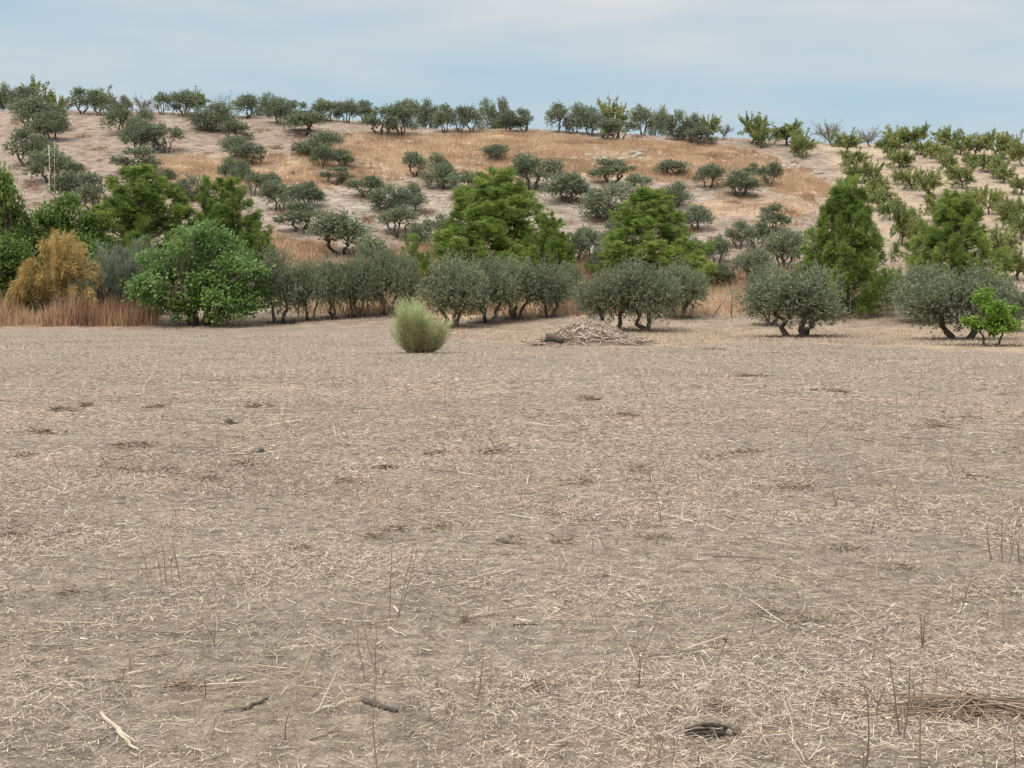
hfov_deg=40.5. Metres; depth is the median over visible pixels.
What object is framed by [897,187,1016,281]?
pine tree
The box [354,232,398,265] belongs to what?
olive tree
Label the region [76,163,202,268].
pine tree
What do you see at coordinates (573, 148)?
dry grass
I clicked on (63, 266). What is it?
tamarisk shrub
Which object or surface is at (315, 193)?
olive tree
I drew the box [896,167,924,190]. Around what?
almond tree
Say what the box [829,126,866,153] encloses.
almond tree
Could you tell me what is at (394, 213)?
olive tree
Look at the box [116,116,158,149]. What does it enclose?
olive tree
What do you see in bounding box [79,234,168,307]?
broom shrub
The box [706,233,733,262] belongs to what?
olive tree
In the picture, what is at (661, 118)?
olive tree
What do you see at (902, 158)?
almond tree
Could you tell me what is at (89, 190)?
olive tree
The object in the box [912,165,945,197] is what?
almond tree
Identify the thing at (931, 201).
almond tree
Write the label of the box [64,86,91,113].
olive tree
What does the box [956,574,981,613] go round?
dead weed
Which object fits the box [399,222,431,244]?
olive tree
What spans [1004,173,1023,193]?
almond tree
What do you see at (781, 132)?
almond tree
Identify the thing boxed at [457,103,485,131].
olive tree
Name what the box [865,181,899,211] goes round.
almond tree
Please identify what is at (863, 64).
sky
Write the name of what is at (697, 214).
olive tree
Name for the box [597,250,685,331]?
olive tree
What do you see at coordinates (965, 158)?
almond tree
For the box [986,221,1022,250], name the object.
almond tree
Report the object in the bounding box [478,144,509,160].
olive tree
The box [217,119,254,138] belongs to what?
olive tree
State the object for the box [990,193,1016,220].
almond tree
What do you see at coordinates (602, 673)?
dead weed
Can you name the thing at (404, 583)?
dead weed
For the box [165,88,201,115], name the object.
olive tree
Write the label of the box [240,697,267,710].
stick
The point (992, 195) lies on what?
almond tree
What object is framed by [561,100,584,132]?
olive tree
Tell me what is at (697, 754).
stick
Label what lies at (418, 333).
broom shrub
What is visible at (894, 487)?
dead weed
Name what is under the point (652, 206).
pine tree
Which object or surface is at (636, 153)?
chalk stones
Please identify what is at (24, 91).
olive tree
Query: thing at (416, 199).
olive tree
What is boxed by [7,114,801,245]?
brown brush
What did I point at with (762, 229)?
olive tree
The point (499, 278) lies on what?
olive tree
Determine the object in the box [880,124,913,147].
almond tree
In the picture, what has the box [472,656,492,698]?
dead weed
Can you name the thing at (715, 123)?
almond tree
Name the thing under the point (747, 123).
almond tree
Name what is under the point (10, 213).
broadleaf tree
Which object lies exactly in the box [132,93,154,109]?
almond tree
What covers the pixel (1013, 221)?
almond tree
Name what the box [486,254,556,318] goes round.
olive tree
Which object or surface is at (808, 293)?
olive tree
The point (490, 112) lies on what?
olive tree
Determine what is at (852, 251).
pine tree
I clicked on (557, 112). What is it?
olive tree
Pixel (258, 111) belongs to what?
olive tree
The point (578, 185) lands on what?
olive tree
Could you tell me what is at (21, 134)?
olive tree
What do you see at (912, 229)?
almond tree
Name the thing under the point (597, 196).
olive tree
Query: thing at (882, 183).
almond tree
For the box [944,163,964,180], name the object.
almond tree
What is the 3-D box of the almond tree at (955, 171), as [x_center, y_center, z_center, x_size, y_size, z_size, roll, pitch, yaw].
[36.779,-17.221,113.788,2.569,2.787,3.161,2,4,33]
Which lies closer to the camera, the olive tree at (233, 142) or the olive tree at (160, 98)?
the olive tree at (233, 142)
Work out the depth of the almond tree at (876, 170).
117.86 m
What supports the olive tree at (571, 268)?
on the ground at (826, 164)
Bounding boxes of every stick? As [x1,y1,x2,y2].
[99,711,139,750]
[225,676,244,682]
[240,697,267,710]
[361,698,397,712]
[387,627,407,636]
[505,748,533,763]
[513,623,542,625]
[695,750,702,764]
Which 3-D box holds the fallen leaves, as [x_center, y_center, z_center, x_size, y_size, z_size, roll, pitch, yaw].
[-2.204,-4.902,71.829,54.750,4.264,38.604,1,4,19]
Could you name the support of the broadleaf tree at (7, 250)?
on the ground at (826, 164)
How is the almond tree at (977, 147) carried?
on the ground at (826, 164)
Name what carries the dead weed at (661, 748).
on the ground at (826, 164)
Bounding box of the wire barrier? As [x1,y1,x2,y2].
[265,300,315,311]
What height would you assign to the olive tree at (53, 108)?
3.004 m
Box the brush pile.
[515,317,659,345]
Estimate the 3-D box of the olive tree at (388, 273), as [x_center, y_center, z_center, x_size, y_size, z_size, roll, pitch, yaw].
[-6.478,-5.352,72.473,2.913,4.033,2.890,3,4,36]
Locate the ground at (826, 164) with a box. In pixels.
[0,110,1023,767]
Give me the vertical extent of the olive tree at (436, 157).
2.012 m
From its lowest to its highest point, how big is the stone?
0.101 m
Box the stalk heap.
[802,683,1023,736]
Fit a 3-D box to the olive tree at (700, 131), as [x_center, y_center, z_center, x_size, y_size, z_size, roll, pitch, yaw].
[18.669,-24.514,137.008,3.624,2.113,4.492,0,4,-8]
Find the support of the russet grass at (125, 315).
on the ground at (826, 164)
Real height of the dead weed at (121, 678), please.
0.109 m
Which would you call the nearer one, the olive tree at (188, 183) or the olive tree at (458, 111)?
the olive tree at (188, 183)
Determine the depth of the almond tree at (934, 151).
128.23 m
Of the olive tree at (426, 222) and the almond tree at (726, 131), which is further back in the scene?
the almond tree at (726, 131)
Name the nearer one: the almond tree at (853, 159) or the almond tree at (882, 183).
the almond tree at (882, 183)
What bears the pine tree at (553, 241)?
on the ground at (826, 164)
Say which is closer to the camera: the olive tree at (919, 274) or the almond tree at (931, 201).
the olive tree at (919, 274)
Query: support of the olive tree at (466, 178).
on the ground at (826, 164)
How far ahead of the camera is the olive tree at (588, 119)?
140.06 m
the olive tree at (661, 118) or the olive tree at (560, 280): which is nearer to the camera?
the olive tree at (560, 280)
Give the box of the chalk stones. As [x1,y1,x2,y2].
[12,112,1023,312]
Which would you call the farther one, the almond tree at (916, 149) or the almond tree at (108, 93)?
the almond tree at (108, 93)
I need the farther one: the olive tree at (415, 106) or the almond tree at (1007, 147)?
the olive tree at (415, 106)
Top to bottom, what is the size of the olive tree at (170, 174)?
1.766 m
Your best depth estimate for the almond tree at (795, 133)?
133.20 m
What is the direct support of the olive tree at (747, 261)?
on the ground at (826, 164)
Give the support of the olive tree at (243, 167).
on the ground at (826, 164)
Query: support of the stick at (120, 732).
on the ground at (826, 164)
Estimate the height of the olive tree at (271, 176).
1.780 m
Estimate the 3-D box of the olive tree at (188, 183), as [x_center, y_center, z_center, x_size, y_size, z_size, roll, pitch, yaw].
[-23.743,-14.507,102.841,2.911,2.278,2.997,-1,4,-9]
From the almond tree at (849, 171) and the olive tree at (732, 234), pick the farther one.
the almond tree at (849, 171)
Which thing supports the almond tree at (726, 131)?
on the ground at (826, 164)
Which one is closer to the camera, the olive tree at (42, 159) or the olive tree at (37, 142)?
the olive tree at (42, 159)
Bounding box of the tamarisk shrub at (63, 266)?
[2,227,107,316]
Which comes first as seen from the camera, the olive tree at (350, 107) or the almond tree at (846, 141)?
the almond tree at (846, 141)
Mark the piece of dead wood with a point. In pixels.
(703, 729)
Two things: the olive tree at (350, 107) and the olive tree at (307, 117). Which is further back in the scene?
the olive tree at (350, 107)
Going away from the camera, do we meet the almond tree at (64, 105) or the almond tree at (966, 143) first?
the almond tree at (966, 143)
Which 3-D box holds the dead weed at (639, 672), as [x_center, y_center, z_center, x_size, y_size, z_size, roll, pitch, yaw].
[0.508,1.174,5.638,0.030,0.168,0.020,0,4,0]
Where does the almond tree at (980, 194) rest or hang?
on the ground at (826, 164)
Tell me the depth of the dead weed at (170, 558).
7.68 m
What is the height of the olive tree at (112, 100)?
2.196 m
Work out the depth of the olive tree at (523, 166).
108.49 m
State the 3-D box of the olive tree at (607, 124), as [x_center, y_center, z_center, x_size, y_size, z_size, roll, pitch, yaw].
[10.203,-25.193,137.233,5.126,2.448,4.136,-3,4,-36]
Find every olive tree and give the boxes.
[0,81,16,110]
[1,125,40,166]
[4,95,49,129]
[5,84,38,105]
[22,108,74,140]
[22,146,77,183]
[24,130,59,163]
[37,102,70,126]
[45,169,85,195]
[62,159,85,175]
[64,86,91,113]
[70,168,106,213]
[84,87,110,115]
[98,99,135,134]
[104,95,117,111]
[108,144,163,170]
[116,94,133,110]
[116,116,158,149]
[124,105,155,129]
[143,122,184,153]
[152,90,170,113]
[152,166,177,181]
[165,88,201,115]
[175,173,202,201]
[182,101,243,131]
[215,157,238,177]
[216,134,249,157]
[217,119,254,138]
[228,91,262,118]
[228,158,254,181]
[230,139,267,163]
[243,170,263,195]
[250,234,307,322]
[251,91,274,115]
[256,171,282,190]
[258,178,305,210]
[262,96,296,123]
[272,199,322,232]
[277,106,337,135]
[283,99,306,112]
[288,129,345,154]
[290,179,327,205]
[290,255,331,319]
[300,207,383,257]
[308,142,335,168]
[309,97,343,120]
[314,250,353,317]
[317,164,355,184]
[329,148,359,166]
[331,98,362,122]
[334,251,379,317]
[342,174,384,198]
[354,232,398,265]
[355,99,379,121]
[361,103,402,136]
[361,244,415,315]
[364,181,404,210]
[371,205,423,237]
[384,248,421,308]
[386,100,419,135]
[389,98,421,125]
[390,181,428,211]
[399,148,431,176]
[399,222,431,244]
[414,97,439,128]
[414,245,493,326]
[417,161,462,188]
[420,210,462,246]
[427,150,452,169]
[431,102,455,132]
[443,168,483,191]
[450,104,470,132]
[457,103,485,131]
[464,252,525,322]
[476,96,501,128]
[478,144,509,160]
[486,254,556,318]
[492,95,513,128]
[492,109,524,131]
[508,150,565,190]
[511,106,533,132]
[531,250,574,317]
[538,170,594,202]
[544,100,572,132]
[560,260,583,295]
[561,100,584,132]
[566,228,592,261]
[570,252,643,328]
[573,179,636,222]
[575,105,604,135]
[578,224,610,257]
[582,245,611,273]
[586,157,637,183]
[592,118,641,139]
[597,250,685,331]
[603,219,623,234]
[622,172,654,191]
[629,103,657,135]
[648,104,669,135]
[650,158,695,175]
[655,255,714,318]
[659,180,695,207]
[661,109,691,140]
[680,126,718,144]
[680,236,713,259]
[681,111,704,139]
[682,203,716,229]
[691,162,727,187]
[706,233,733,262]
[712,262,738,284]
[720,168,765,196]
[724,218,752,248]
[729,246,775,283]
[731,259,855,336]
[738,217,775,252]
[742,261,792,325]
[743,162,758,175]
[754,159,783,186]
[756,202,792,231]
[757,226,809,268]
[882,259,954,322]
[886,253,1023,339]
[998,272,1023,323]
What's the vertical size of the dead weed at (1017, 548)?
0.300 m
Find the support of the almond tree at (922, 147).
on the ground at (826, 164)
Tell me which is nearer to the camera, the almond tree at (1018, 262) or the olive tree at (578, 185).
the almond tree at (1018, 262)
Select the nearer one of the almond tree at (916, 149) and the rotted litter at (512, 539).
the rotted litter at (512, 539)
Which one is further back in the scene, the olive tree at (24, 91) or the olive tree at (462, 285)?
the olive tree at (24, 91)
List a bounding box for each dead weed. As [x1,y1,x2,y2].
[109,653,136,696]
[139,534,239,592]
[200,617,215,645]
[262,632,319,699]
[353,605,377,767]
[378,537,420,619]
[433,384,463,420]
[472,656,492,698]
[578,634,635,712]
[638,653,640,687]
[644,715,699,767]
[647,465,669,520]
[650,525,677,583]
[749,605,757,638]
[817,398,871,419]
[858,657,923,767]
[891,485,905,526]
[917,613,924,648]
[919,655,1016,766]
[942,449,964,475]
[946,396,965,420]
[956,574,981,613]
[971,519,1020,564]
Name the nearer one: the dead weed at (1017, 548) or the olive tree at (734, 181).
the dead weed at (1017, 548)
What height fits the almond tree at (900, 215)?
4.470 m
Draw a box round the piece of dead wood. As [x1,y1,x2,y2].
[683,722,740,735]
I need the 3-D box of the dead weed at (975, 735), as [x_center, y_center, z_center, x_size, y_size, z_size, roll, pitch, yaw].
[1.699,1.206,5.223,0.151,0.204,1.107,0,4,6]
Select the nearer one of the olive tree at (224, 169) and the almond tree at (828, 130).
the olive tree at (224, 169)
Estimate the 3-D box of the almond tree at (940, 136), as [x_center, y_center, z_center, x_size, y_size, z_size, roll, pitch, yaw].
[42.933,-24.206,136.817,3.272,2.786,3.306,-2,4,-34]
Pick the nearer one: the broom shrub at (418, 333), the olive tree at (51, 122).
the broom shrub at (418, 333)
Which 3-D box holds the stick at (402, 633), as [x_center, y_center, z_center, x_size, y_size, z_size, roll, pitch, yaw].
[-0.542,1.185,6.629,0.024,0.015,0.197,-2,4,-33]
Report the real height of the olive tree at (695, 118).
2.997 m
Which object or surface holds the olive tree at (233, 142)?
on the ground at (826, 164)
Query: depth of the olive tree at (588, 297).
64.48 m
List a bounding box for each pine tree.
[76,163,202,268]
[185,174,280,266]
[246,232,276,265]
[398,232,432,289]
[415,165,570,274]
[518,211,577,275]
[578,185,726,285]
[795,172,903,318]
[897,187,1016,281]
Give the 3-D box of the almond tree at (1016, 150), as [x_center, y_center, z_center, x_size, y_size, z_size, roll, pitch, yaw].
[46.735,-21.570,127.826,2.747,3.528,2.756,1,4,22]
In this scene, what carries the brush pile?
on the ground at (826, 164)
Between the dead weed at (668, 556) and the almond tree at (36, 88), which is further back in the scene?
the almond tree at (36, 88)
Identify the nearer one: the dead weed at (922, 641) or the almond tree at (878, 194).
the dead weed at (922, 641)
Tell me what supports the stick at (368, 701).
on the ground at (826, 164)
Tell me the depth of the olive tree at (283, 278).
69.44 m
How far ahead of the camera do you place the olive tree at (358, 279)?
71.72 m
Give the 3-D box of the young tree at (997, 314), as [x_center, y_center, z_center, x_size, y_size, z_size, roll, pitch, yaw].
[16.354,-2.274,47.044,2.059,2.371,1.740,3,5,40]
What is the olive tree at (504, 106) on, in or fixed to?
on the ground at (826, 164)
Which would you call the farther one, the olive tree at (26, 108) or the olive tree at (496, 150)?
the olive tree at (26, 108)
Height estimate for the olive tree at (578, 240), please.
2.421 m
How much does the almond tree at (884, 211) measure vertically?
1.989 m
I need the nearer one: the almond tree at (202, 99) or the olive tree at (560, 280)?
the olive tree at (560, 280)
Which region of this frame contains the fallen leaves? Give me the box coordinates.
[133,280,1023,346]
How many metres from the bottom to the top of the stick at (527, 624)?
0.015 m
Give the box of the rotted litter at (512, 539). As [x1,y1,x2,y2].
[0,347,998,712]
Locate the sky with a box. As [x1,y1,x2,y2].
[0,0,1023,148]
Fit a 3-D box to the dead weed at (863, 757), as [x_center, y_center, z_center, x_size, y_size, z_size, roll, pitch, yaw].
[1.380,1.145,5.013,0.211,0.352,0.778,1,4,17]
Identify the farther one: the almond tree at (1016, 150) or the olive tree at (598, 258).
the almond tree at (1016, 150)
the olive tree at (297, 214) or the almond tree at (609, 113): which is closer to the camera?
the olive tree at (297, 214)
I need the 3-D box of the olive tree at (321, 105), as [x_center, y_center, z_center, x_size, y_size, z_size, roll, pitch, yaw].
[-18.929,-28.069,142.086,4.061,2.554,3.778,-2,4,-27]
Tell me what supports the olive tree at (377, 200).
on the ground at (826, 164)
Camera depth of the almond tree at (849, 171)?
117.69 m
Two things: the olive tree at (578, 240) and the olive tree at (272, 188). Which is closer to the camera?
the olive tree at (578, 240)
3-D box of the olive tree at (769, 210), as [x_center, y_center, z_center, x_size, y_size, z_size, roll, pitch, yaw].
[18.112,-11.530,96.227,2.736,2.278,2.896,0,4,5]
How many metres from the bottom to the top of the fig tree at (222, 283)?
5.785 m
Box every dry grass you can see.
[0,109,1023,767]
[156,127,876,317]
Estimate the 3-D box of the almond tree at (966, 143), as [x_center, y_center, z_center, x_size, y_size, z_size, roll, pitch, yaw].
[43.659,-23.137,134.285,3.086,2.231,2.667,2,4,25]
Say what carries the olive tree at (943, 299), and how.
on the ground at (826, 164)
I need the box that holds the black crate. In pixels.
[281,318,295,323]
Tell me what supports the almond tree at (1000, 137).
on the ground at (826, 164)
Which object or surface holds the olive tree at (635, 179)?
on the ground at (826, 164)
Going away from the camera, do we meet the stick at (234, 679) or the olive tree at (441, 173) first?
the stick at (234, 679)
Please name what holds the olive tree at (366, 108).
on the ground at (826, 164)
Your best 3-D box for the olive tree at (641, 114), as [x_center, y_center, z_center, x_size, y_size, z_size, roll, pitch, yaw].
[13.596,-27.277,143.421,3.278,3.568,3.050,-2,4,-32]
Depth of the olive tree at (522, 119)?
140.76 m
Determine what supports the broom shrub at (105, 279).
on the ground at (826, 164)
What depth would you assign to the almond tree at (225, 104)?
160.27 m
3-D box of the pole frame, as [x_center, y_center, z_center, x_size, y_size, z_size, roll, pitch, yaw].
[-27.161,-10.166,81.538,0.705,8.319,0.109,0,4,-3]
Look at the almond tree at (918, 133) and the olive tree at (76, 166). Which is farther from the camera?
the almond tree at (918, 133)
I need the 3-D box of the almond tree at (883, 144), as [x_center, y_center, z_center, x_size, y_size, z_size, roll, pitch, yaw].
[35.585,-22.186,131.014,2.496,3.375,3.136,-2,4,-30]
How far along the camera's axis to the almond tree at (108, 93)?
147.31 m
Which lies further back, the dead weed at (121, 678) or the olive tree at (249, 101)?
the olive tree at (249, 101)
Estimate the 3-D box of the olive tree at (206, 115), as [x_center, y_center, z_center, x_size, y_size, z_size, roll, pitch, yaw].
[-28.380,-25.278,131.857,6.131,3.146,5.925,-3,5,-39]
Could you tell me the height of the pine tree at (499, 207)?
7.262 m
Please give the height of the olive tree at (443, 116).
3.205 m
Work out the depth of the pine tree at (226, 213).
83.95 m
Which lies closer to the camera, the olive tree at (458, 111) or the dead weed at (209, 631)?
the dead weed at (209, 631)
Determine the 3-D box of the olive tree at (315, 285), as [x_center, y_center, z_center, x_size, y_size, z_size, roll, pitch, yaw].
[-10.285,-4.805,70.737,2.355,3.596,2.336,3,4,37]
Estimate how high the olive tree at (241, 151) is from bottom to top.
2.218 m
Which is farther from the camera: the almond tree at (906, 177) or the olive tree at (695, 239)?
the almond tree at (906, 177)
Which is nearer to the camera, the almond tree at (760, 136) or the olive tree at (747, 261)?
the olive tree at (747, 261)
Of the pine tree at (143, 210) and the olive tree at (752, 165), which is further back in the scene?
the olive tree at (752, 165)
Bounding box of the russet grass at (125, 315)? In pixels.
[0,286,160,326]
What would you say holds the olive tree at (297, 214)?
on the ground at (826, 164)
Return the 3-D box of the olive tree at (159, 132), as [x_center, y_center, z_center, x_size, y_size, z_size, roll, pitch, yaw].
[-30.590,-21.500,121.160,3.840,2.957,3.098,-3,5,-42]
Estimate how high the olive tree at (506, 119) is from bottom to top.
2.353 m
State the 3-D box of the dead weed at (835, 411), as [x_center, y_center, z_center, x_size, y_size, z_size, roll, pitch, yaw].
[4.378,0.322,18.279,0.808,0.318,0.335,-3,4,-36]
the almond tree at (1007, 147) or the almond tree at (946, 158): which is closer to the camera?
the almond tree at (946, 158)
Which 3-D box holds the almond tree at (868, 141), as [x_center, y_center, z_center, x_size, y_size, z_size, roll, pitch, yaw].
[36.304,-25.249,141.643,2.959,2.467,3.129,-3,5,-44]
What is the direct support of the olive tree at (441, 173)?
on the ground at (826, 164)
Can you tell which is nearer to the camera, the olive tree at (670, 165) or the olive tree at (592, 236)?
the olive tree at (592, 236)
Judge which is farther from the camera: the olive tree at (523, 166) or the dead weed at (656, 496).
the olive tree at (523, 166)
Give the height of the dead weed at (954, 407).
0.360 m
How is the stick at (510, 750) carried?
on the ground at (826, 164)
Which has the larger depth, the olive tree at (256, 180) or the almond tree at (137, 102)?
the almond tree at (137, 102)
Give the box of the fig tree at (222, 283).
[118,218,277,326]
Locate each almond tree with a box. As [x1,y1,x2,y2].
[19,73,55,102]
[43,89,68,110]
[61,101,74,109]
[86,85,116,111]
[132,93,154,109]
[186,86,212,112]
[212,90,237,114]
[596,92,634,132]
[690,253,718,283]
[697,113,722,138]
[717,123,733,139]
[737,111,774,144]
[750,121,770,147]
[767,118,803,144]
[789,127,820,158]
[789,128,802,149]
[810,118,847,144]
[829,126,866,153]
[837,148,874,167]
[839,157,872,182]
[857,125,883,146]
[861,173,894,193]
[862,158,885,182]
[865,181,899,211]
[874,133,902,159]
[877,195,899,220]
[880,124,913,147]
[884,142,916,167]
[887,164,913,183]
[887,194,922,245]
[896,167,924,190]
[901,120,930,148]
[903,203,931,250]
[911,139,932,154]
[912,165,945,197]
[916,139,940,158]
[922,189,959,215]
[923,142,951,162]
[929,125,963,150]
[935,144,958,172]
[943,159,978,188]
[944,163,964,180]
[945,133,978,154]
[958,131,992,154]
[960,150,979,166]
[964,188,982,223]
[965,186,984,193]
[969,150,1005,172]
[970,184,1005,214]
[974,127,1013,157]
[983,156,1011,177]
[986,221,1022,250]
[990,163,1015,183]
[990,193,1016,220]
[992,194,1023,229]
[998,246,1023,279]
[1000,129,1023,159]
[1004,131,1023,166]
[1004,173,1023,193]
[1005,200,1023,240]
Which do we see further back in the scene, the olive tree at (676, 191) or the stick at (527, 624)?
the olive tree at (676, 191)
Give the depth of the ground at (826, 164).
9.21 m
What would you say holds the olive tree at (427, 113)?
on the ground at (826, 164)
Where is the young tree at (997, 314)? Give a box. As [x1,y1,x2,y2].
[959,282,1023,344]
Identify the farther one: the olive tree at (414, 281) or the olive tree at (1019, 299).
the olive tree at (414, 281)
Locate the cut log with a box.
[540,332,574,343]
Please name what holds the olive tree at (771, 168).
on the ground at (826, 164)
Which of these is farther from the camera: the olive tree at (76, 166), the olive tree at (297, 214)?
the olive tree at (76, 166)
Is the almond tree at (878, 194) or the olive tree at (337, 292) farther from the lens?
the almond tree at (878, 194)
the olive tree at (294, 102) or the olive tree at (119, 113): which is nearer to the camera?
the olive tree at (119, 113)
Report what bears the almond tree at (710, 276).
on the ground at (826, 164)
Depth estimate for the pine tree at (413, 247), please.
79.48 m
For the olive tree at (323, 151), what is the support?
on the ground at (826, 164)
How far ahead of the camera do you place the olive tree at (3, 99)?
159.43 m
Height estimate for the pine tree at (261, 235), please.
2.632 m
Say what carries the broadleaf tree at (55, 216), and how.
on the ground at (826, 164)
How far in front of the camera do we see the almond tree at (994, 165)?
120.35 m
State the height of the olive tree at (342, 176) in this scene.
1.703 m
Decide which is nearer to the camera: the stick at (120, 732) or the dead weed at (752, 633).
the stick at (120, 732)
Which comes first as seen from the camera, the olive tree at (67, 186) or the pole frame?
the pole frame
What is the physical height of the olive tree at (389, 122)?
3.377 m
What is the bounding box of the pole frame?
[44,140,54,202]
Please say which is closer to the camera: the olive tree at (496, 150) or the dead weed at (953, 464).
the dead weed at (953, 464)
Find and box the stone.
[251,444,264,452]
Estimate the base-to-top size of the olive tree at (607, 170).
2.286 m
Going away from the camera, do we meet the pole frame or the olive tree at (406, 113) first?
the pole frame
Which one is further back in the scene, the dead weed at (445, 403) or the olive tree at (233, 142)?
the olive tree at (233, 142)
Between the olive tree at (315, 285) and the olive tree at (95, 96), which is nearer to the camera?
the olive tree at (315, 285)
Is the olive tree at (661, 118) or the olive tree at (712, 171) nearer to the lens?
the olive tree at (712, 171)
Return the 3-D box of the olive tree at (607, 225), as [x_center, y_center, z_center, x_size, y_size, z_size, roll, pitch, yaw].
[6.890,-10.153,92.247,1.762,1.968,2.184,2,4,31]
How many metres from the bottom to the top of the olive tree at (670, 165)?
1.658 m
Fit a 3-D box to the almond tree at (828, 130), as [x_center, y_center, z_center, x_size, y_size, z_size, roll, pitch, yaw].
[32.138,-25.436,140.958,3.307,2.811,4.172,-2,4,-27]
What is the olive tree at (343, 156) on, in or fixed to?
on the ground at (826, 164)
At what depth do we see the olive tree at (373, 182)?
105.30 m
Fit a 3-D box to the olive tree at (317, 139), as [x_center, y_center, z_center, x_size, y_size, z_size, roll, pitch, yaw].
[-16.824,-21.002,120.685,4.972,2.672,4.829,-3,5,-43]
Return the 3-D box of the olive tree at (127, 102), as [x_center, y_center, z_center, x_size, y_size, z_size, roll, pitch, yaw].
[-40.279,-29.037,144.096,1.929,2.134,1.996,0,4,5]
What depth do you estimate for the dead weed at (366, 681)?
5.75 m
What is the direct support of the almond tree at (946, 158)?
on the ground at (826, 164)
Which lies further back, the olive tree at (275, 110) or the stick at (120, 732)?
the olive tree at (275, 110)
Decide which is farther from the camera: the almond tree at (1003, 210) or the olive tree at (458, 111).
the olive tree at (458, 111)
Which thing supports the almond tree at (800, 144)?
on the ground at (826, 164)
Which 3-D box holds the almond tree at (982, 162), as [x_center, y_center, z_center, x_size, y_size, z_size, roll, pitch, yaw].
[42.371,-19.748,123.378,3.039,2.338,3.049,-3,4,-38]
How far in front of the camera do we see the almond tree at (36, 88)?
159.81 m
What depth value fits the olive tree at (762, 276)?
68.11 m
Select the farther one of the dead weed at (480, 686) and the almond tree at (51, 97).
the almond tree at (51, 97)
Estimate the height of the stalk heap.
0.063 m
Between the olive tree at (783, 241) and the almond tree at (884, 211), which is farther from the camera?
the almond tree at (884, 211)
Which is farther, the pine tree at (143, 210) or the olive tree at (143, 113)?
the olive tree at (143, 113)
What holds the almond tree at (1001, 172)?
on the ground at (826, 164)
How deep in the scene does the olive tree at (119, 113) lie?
129.04 m
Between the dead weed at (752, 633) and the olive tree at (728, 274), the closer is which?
the dead weed at (752, 633)
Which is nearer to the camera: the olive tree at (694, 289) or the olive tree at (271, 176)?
the olive tree at (694, 289)
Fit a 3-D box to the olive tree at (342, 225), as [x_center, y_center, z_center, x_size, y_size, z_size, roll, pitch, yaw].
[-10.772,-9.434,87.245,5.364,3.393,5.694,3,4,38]
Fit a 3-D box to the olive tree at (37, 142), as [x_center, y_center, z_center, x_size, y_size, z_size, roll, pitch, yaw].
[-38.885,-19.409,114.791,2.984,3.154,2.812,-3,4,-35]
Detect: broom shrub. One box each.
[68,262,125,311]
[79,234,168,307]
[385,292,456,352]
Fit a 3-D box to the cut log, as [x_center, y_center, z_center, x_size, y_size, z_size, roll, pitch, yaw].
[1.516,-1.497,45.056,1.164,0.383,0.430,-1,4,-17]
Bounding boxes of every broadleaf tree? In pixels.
[0,161,38,296]
[0,232,40,309]
[16,190,112,280]
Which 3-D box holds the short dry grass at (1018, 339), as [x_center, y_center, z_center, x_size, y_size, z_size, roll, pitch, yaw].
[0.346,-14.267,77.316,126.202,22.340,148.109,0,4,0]
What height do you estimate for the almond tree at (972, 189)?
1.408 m
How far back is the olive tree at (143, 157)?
110.70 m
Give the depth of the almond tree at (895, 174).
117.22 m
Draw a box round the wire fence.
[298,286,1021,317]
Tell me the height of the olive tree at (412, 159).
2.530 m
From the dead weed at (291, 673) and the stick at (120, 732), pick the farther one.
the dead weed at (291, 673)
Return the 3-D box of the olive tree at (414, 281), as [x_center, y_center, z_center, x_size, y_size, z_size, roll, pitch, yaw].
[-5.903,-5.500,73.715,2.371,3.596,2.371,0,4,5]

